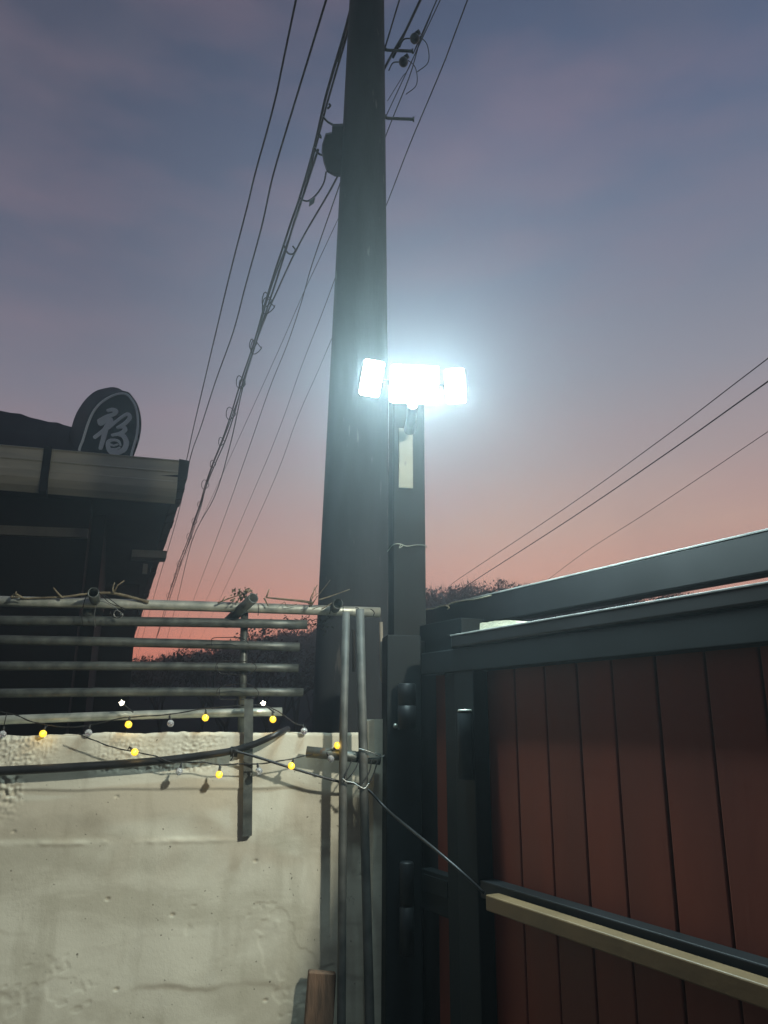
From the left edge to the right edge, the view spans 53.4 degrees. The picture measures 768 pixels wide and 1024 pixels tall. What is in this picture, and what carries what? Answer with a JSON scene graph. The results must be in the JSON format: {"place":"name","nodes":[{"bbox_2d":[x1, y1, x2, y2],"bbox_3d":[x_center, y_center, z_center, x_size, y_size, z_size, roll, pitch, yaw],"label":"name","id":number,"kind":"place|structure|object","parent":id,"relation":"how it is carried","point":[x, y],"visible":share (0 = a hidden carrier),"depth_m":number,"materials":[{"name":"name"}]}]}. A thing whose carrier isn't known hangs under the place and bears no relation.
{"place":"outdoors","nodes":[
{"label":"outdoors","id":0,"kind":"place"},
{"bbox_2d":[136,0,296,637],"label":"overhead wire","id":1,"kind":"object","parent":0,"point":[287,40],"visible":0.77,"depth_m":7.65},
{"bbox_2d":[126,596,635,733],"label":"hills","id":2,"kind":"structure","parent":0,"point":[140,703],"depth_m":28.73,"materials":[{"name":"plant"}]},
{"bbox_2d":[224,628,313,732],"bbox_3d":[-2.804,4.876,19.550,2.677,4.182,1.999,-8,-17,27],"label":"tree","id":3,"kind":"object","parent":2,"relation":"on","point":[297,680],"visible":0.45,"depth_m":19.81,"materials":[{"name":"plant"}]},
{"bbox_2d":[179,0,399,638],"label":"overhead wire","id":4,"kind":"object","parent":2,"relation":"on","point":[304,289],"visible":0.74,"depth_m":9.86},
{"bbox_2d":[168,0,440,597],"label":"overhead wire","id":5,"kind":"object","parent":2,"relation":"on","point":[328,239],"visible":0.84,"depth_m":8.75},
{"bbox_2d":[211,0,467,616],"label":"overhead wire","id":6,"kind":"object","parent":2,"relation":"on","point":[386,205],"visible":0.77,"depth_m":8.02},
{"bbox_2d":[130,577,700,687],"bbox_3d":[2.271,5.311,36.323,42.666,6.913,14.760,0,-15,0],"label":"hillside wood","id":7,"kind":"object","parent":2,"relation":"on","point":[306,641],"visible":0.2,"depth_m":37.86,"materials":[{"name":"plant"}]},
{"bbox_2d":[446,358,767,588],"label":"overhead wire","id":8,"kind":"object","parent":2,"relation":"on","point":[634,458],"visible":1,"depth_m":11.63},
{"bbox_2d":[461,381,767,590],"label":"overhead wire","id":9,"kind":"object","parent":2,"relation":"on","point":[638,472],"visible":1,"depth_m":11.63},
{"bbox_2d":[548,432,766,579],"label":"overhead wire","id":10,"kind":"object","parent":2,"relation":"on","point":[671,496],"visible":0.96,"depth_m":11.56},
{"bbox_2d":[0,0,767,660],"label":"sky","id":11,"kind":"structure","parent":0,"point":[577,206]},
{"bbox_2d":[480,620,525,629],"bbox_3d":[0.325,0.297,2.026,0.044,0.023,0.183,9,-17,-28],"label":"foam block","id":12,"kind":"object","parent":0,"point":[490,624],"depth_m":2.03,"materials":[{"name":"white plastic"}]},
{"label":"ground","id":13,"kind":"structure","parent":0,"visible":0},
{"bbox_2d":[0,411,189,735],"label":"restaurant building","id":14,"kind":"structure","parent":13,"relation":"on","point":[73,520],"depth_m":10.05,"materials":[{"name":"black metal"}]},
{"bbox_2d":[69,387,140,455],"bbox_3d":[-3.603,-1.144,9.866,0.951,1.169,0.317,3,-16,-8],"label":"shop sign","id":15,"kind":"object","parent":14,"relation":"attached to","point":[106,420],"visible":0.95,"depth_m":9.74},
{"bbox_2d":[131,648,187,732],"bbox_3d":[-6.793,6.015,23.147,1.918,3.841,1.919,0,-15,0],"label":"tree","id":16,"kind":"object","parent":13,"relation":"on","point":[147,685],"visible":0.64,"depth_m":23.08,"materials":[{"name":"plant"}]},
{"bbox_2d":[0,719,382,1023],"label":"plaster wall","id":17,"kind":"structure","parent":13,"relation":"on","point":[161,894],"depth_m":2.20,"materials":[{"name":"beige paint"}]},
{"bbox_2d":[0,726,289,775],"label":"black hose","id":18,"kind":"object","parent":17,"relation":"attached to","point":[65,767],"visible":0.98,"depth_m":2.21,"materials":[{"name":"plastic"}]},
{"bbox_2d":[77,733,338,777],"bbox_3d":[-0.498,0.715,2.240,0.786,0.127,0.021,3,-16,-9],"label":"string light","id":19,"kind":"object","parent":18,"relation":"hanging from","point":[219,773],"visible":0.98,"depth_m":2.24,"materials":[{"name":"black rubber"}]},
{"bbox_2d":[230,746,237,760],"bbox_3d":[-0.446,0.718,2.267,0.021,0.041,0.032,3,-16,-9],"label":"hose tie","id":20,"kind":"object","parent":18,"relation":"attached to","point":[233,754],"visible":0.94,"depth_m":2.26,"materials":[{"name":"black plastic"}]},
{"bbox_2d":[0,704,306,737],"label":"string light","id":21,"kind":"object","parent":17,"relation":"hanging from","point":[128,724],"visible":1,"depth_m":2.28,"materials":[{"name":"black rubber"}]},
{"bbox_2d":[238,613,247,732],"bbox_3d":[-0.451,0.524,2.441,0.029,0.441,0.044,11,-19,-34],"label":"strut pipe","id":22,"kind":"object","parent":17,"relation":"attached to","point":[243,653],"visible":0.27,"depth_m":2.44,"materials":[{"name":"metal"}]},
{"bbox_2d":[0,707,281,724],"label":"pipe rail","id":23,"kind":"object","parent":22,"relation":"attached to","point":[101,716],"visible":0.88,"depth_m":2.33,"materials":[{"name":"metal"}]},
{"bbox_2d":[0,661,298,671],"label":"pipe rail","id":24,"kind":"object","parent":22,"relation":"attached to","point":[127,666],"visible":1,"depth_m":2.37,"materials":[{"name":"metal"}]},
{"bbox_2d":[215,661,256,675],"bbox_3d":[-0.462,0.486,2.379,0.128,0.046,0.003,3,-16,-9],"label":"binding wire","id":25,"kind":"object","parent":24,"relation":"attached to","point":[234,674],"visible":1,"depth_m":2.38,"materials":[{"name":"black metal"}]},
{"bbox_2d":[0,635,299,651],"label":"pipe rail","id":26,"kind":"object","parent":22,"relation":"attached to","point":[134,642],"visible":1,"depth_m":2.39,"materials":[{"name":"metal"}]},
{"bbox_2d":[211,637,248,644],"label":"binding wire","id":27,"kind":"object","parent":26,"relation":"attached to","point":[227,637],"visible":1,"depth_m":2.40,"materials":[{"name":"grey metal"}]},
{"bbox_2d":[0,687,302,697],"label":"pipe rail","id":28,"kind":"object","parent":22,"relation":"attached to","point":[101,692],"visible":1,"depth_m":2.35,"materials":[{"name":"metal"}]},
{"bbox_2d":[119,700,132,712],"bbox_3d":[-0.775,0.585,2.295,0.046,0.037,0.012,0,-15,0],"label":"led tip","id":29,"kind":"object","parent":28,"relation":"hanging from","point":[121,702],"visible":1,"depth_m":2.29,"materials":[{"name":"white plastic"}]},
{"bbox_2d":[217,683,258,699],"bbox_3d":[-0.452,0.556,2.361,0.130,0.050,0.003,3,-16,-9],"label":"binding wire","id":30,"kind":"object","parent":28,"relation":"attached to","point":[236,699],"visible":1,"depth_m":2.36,"materials":[{"name":"black metal"}]},
{"bbox_2d":[0,616,307,628],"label":"pipe rail","id":31,"kind":"object","parent":22,"relation":"attached to","point":[145,622],"visible":1,"depth_m":2.41,"materials":[{"name":"metal"}]},
{"bbox_2d":[94,601,122,626],"bbox_3d":[-0.855,0.316,2.360,0.092,0.078,0.027,-2,-16,10],"label":"binding wire","id":32,"kind":"object","parent":31,"relation":"attached to","point":[112,606],"visible":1,"depth_m":2.36,"materials":[{"name":"grey metal"}]},
{"bbox_2d":[0,596,380,616],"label":"pipe rail","id":33,"kind":"object","parent":22,"relation":"attached to","point":[168,605],"visible":0.84,"depth_m":2.44,"materials":[{"name":"metal"}]},
{"bbox_2d":[10,591,24,598],"bbox_3d":[-1.125,0.257,2.342,0.046,0.024,0.019,3,-16,-9],"label":"dry branch","id":34,"kind":"object","parent":33,"relation":"on","point":[16,595],"visible":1,"depth_m":2.34,"materials":[{"name":"brown wood"}]},
{"bbox_2d":[53,587,62,598],"bbox_3d":[-1.012,0.252,2.369,0.034,0.035,0.011,0,-15,0],"label":"dry branch","id":35,"kind":"object","parent":33,"relation":"on","point":[58,593],"visible":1,"depth_m":2.37,"materials":[{"name":"brown wood"}]},
{"bbox_2d":[20,581,148,603],"bbox_3d":[-0.932,0.246,2.389,0.383,0.071,0.018,3,-16,-10],"label":"dry branch","id":36,"kind":"object","parent":33,"relation":"on","point":[113,592],"visible":0.98,"depth_m":2.40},
{"bbox_2d":[87,587,103,614],"bbox_3d":[-0.913,0.285,2.417,0.033,0.059,0.222,4,-16,-15],"label":"cross pipe","id":37,"kind":"object","parent":33,"relation":"on","point":[94,596],"visible":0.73,"depth_m":2.36,"materials":[{"name":"metal"}]},
{"bbox_2d":[81,597,94,615],"bbox_3d":[-0.944,0.310,2.435,0.039,0.076,0.045,10,-18,-32],"label":"pipe stub","id":38,"kind":"object","parent":37,"relation":"attached to","point":[88,612],"visible":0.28,"depth_m":2.42,"materials":[{"name":"metal"}]},
{"bbox_2d":[81,588,124,626],"bbox_3d":[-0.867,0.296,2.342,0.127,0.111,0.076,0,-15,0],"label":"binding wire","id":39,"kind":"object","parent":37,"relation":"attached to","point":[105,599],"visible":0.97,"depth_m":2.35,"materials":[{"name":"grey metal"}]},
{"bbox_2d":[217,594,242,603],"bbox_3d":[-0.493,0.278,2.446,0.081,0.038,0.015,3,-16,-9],"label":"dry branch","id":40,"kind":"object","parent":33,"relation":"on","point":[223,600],"visible":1,"depth_m":2.45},
{"bbox_2d":[225,593,257,618],"bbox_3d":[-0.469,0.321,2.472,0.033,0.090,0.221,10,-18,-32],"label":"cross pipe","id":41,"kind":"object","parent":33,"relation":"attached to","point":[249,601],"visible":0.64,"depth_m":2.42,"materials":[{"name":"metal"}]},
{"bbox_2d":[230,587,256,603],"bbox_3d":[-0.451,0.275,2.470,0.089,0.070,0.069,0,-15,0],"label":"dry leaf cluster","id":42,"kind":"object","parent":41,"relation":"on","point":[244,593],"visible":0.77,"depth_m":2.46,"materials":[{"name":"plant"}]},
{"bbox_2d":[263,589,311,605],"bbox_3d":[-0.311,0.282,2.491,0.164,0.058,0.016,4,-16,-12],"label":"dry branch","id":43,"kind":"object","parent":33,"relation":"on","point":[302,601],"visible":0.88,"depth_m":2.49,"materials":[{"name":"brown wood"}]},
{"bbox_2d":[280,615,333,635],"bbox_3d":[-0.269,0.366,2.537,0.207,0.105,0.017,3,-16,-9],"label":"dried vine","id":44,"kind":"object","parent":33,"relation":"hanging from","point":[314,624],"visible":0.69,"depth_m":2.54,"materials":[{"name":"brown plant"}]},
{"bbox_2d":[308,582,328,609],"bbox_3d":[-0.212,0.270,2.487,0.071,0.099,0.014,3,-16,-9],"label":"dry branch","id":45,"kind":"object","parent":33,"relation":"on","point":[309,603],"visible":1,"depth_m":2.48,"materials":[{"name":"brown wood"}]},
{"bbox_2d":[318,589,349,599],"bbox_3d":[-0.163,0.270,2.490,0.103,0.042,0.005,3,-16,-9],"label":"dry branch","id":46,"kind":"object","parent":45,"relation":"on","point":[333,595],"visible":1,"depth_m":2.49,"materials":[{"name":"brown wood"}]},
{"bbox_2d":[327,599,342,618],"bbox_3d":[-0.165,0.323,2.538,0.033,0.037,0.221,3,-16,-9],"label":"cross pipe","id":47,"kind":"object","parent":33,"relation":"attached to","point":[337,602],"visible":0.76,"depth_m":2.47,"materials":[{"name":"metal"}]},
{"bbox_2d":[352,630,354,671],"bbox_3d":[-0.099,0.455,2.503,0.011,0.136,0.010,7,-17,-22],"label":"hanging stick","id":48,"kind":"object","parent":33,"relation":"hanging from","point":[353,650],"visible":1,"depth_m":2.50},
{"bbox_2d":[379,622,382,681],"bbox_3d":[-0.009,0.460,2.486,0.016,0.203,0.012,7,-17,-22],"label":"hanging stick","id":49,"kind":"object","parent":33,"relation":"hanging from","point":[380,632],"visible":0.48,"depth_m":2.49,"materials":[{"name":"beige wood"}]},
{"bbox_2d":[243,699,252,836],"bbox_3d":[-0.409,0.765,2.296,0.043,0.391,0.020,3,-16,-9],"label":"steel channel","id":50,"kind":"object","parent":17,"relation":"attached to","point":[247,772],"visible":1,"depth_m":2.28,"materials":[{"name":"grey metal"}]},
{"bbox_2d":[177,655,227,731],"bbox_3d":[-6.086,6.743,25.784,1.694,3.850,3.591,2,-16,-7],"label":"tree","id":51,"kind":"object","parent":13,"relation":"on","point":[208,676],"visible":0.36,"depth_m":25.82,"materials":[{"name":"green plant"}]},
{"bbox_2d":[167,648,253,731],"bbox_3d":[-4.819,5.539,21.042,2.578,3.670,2.191,0,-15,0],"label":"tree","id":52,"kind":"object","parent":13,"relation":"on","point":[211,704],"visible":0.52,"depth_m":21.18,"materials":[{"name":"plant"}]},
{"bbox_2d":[258,639,315,731],"bbox_3d":[-2.423,5.861,22.734,2.707,3.962,2.535,0,-15,0],"label":"tree","id":53,"kind":"object","parent":13,"relation":"on","point":[307,667],"visible":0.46,"depth_m":22.39,"materials":[{"name":"green plant"}]},
{"bbox_2d":[304,969,335,1023],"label":"wooden plank","id":54,"kind":"object","parent":13,"relation":"on","point":[320,998],"visible":1,"depth_m":2.12,"materials":[{"name":"brown wood"}]},
{"bbox_2d":[337,612,349,1023],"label":"upright pipe","id":55,"kind":"object","parent":13,"relation":"on","point":[342,897],"visible":1,"depth_m":2.23,"materials":[{"name":"grey metal"}]},
{"bbox_2d":[305,746,380,764],"bbox_3d":[-0.123,0.739,2.316,0.229,0.055,0.033,2,-16,-7],"label":"tie pipe","id":56,"kind":"object","parent":55,"relation":"attached to","point":[318,752],"visible":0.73,"depth_m":2.30,"materials":[{"name":"metal"}]},
{"bbox_2d":[343,759,358,781],"bbox_3d":[-0.097,0.769,2.277,0.025,0.069,0.059,-9,-18,31],"label":"binding wire","id":57,"kind":"object","parent":56,"relation":"hanging from","point":[348,768],"visible":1,"depth_m":2.27,"materials":[{"name":"black metal"}]},
{"bbox_2d":[358,759,377,789],"bbox_3d":[-0.047,0.783,2.277,0.016,0.084,0.074,-13,-20,40],"label":"binding wire","id":58,"kind":"object","parent":56,"relation":"hanging from","point":[359,788],"visible":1,"depth_m":2.28,"materials":[{"name":"black metal"}]},
{"bbox_2d":[358,748,384,756],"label":"binding wire","id":59,"kind":"object","parent":56,"relation":"attached to","point":[371,752],"visible":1,"depth_m":2.29,"materials":[{"name":"silver metal"}]},
{"bbox_2d":[342,778,368,788],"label":"binding wire","id":60,"kind":"object","parent":55,"relation":"attached to","point":[355,784],"visible":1,"depth_m":2.25,"materials":[{"name":"silver metal"}]},
{"bbox_2d":[311,0,413,732],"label":"utility pole","id":61,"kind":"object","parent":13,"relation":"on","point":[354,545],"visible":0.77,"depth_m":3.60,"materials":[{"name":"concrete"}]},
{"bbox_2d":[138,0,326,651],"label":"overhead wire","id":62,"kind":"object","parent":61,"relation":"attached to","point":[310,51],"visible":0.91,"depth_m":7.50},
{"bbox_2d":[156,12,348,636],"bbox_3d":[-6.570,1.954,24.466,0.430,0.196,54.247,5,-16,-17],"label":"cable bundle","id":63,"kind":"object","parent":61,"relation":"attached to","point":[309,170],"visible":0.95,"depth_m":7.83,"materials":[{"name":"black rubber"}]},
{"bbox_2d":[167,0,421,636],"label":"overhead wire","id":64,"kind":"object","parent":61,"relation":"attached to","point":[393,54],"visible":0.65,"depth_m":7.96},
{"bbox_2d":[399,29,428,71],"bbox_3d":[0.227,-3.361,5.537,0.222,0.310,0.089,7,-17,-23],"label":"insulator","id":65,"kind":"object","parent":64,"relation":"hanging from","point":[415,37],"visible":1,"depth_m":5.54,"materials":[{"name":"black plastic"}]},
{"bbox_2d":[388,53,417,93],"bbox_3d":[0.150,-3.307,5.736,0.222,0.310,0.089,7,-17,-23],"label":"insulator","id":66,"kind":"object","parent":65,"relation":"attached to","point":[403,61],"visible":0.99,"depth_m":5.74,"materials":[{"name":"black plastic"}]},
{"bbox_2d":[192,0,436,630],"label":"overhead wire","id":67,"kind":"object","parent":61,"relation":"attached to","point":[334,279],"visible":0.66,"depth_m":10.14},
{"bbox_2d":[313,103,342,176],"bbox_3d":[-0.293,-2.021,4.145,0.187,0.522,0.090,0,-15,0],"label":"splice closure","id":68,"kind":"object","parent":61,"relation":"attached to","point":[331,154],"visible":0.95,"depth_m":4.08,"materials":[{"name":"black plastic"}]},
{"bbox_2d":[387,15,430,100],"bbox_3d":[0.216,-3.749,6.343,0.044,0.006,0.921,6,-16,-20],"label":"overhead wire","id":69,"kind":"object","parent":61,"relation":"attached to","point":[409,67],"visible":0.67,"depth_m":6.23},
{"bbox_2d":[356,609,374,1023],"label":"upright pipe","id":70,"kind":"object","parent":13,"relation":"on","point":[365,856],"visible":0.96,"depth_m":2.24,"materials":[{"name":"grey metal"}]},
{"bbox_2d":[381,391,425,1023],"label":"gate post","id":71,"kind":"object","parent":13,"relation":"on","point":[402,951],"visible":0.88,"depth_m":2.30,"materials":[{"name":"black metal"}]},
{"bbox_2d":[233,749,484,894],"bbox_3d":[-0.059,0.849,2.162,0.763,0.330,0.219,-6,-17,23],"label":"black cable","id":72,"kind":"object","parent":71,"relation":"attached to","point":[458,869],"visible":0.88,"depth_m":2.23,"materials":[{"name":"plastic"}]},
{"bbox_2d":[399,428,412,487],"bbox_3d":[0.076,-0.188,2.654,0.050,0.218,0.005,3,-16,-9],"label":"post label","id":73,"kind":"object","parent":71,"relation":"attached to","point":[405,460],"visible":0.9,"depth_m":2.65,"materials":[{"name":"white plastic"}]},
{"bbox_2d":[387,543,426,551],"bbox_3d":[0.080,0.129,2.616,0.123,0.018,0.115,3,-16,-9],"label":"post wire","id":74,"kind":"object","parent":71,"relation":"attached to","point":[405,545],"visible":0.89,"depth_m":2.57,"materials":[{"name":"metal"}]},
{"bbox_2d":[357,359,467,434],"bbox_3d":[0.089,-0.358,2.485,0.346,0.173,0.345,0,-15,0],"label":"floodlight","id":75,"kind":"object","parent":71,"relation":"attached to","point":[412,387],"visible":1,"depth_m":2.35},
{"bbox_2d":[420,617,483,652],"bbox_3d":[0.175,0.462,2.473,0.086,0.190,0.400,9,-17,-28],"label":"beam bracket","id":76,"kind":"object","parent":71,"relation":"attached to","point":[436,637],"visible":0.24,"depth_m":2.38,"materials":[{"name":"grey metal"}]},
{"bbox_2d":[426,528,767,623],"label":"overhead beam","id":77,"kind":"structure","parent":76,"relation":"on","point":[733,559],"depth_m":1.86,"materials":[{"name":"grey metal"}]},
{"bbox_2d":[426,595,491,609],"bbox_3d":[0.204,0.313,2.540,0.020,0.030,0.492,9,-17,-28],"label":"silver cable","id":78,"kind":"object","parent":77,"relation":"on","point":[458,601],"visible":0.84,"depth_m":2.50,"materials":[{"name":"plastic"}]},
{"bbox_2d":[421,581,767,1023],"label":"gate","id":79,"kind":"structure","parent":71,"relation":"attached to","point":[607,767],"depth_m":1.67,"materials":[{"name":"red metal"}]},
{"bbox_2d":[486,893,767,1009],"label":"beige bar","id":80,"kind":"object","parent":79,"relation":"attached to","point":[740,984],"visible":1,"depth_m":1.42,"materials":[{"name":"paint"}]},
{"bbox_2d":[602,601,644,608],"bbox_3d":[7.124,4.629,20.666,2.289,5.347,3.354,0,-15,0],"label":"tree","id":81,"kind":"object","parent":13,"relation":"on","point":[624,603],"visible":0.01,"depth_m":20.99,"materials":[{"name":"plant"}]}
]}

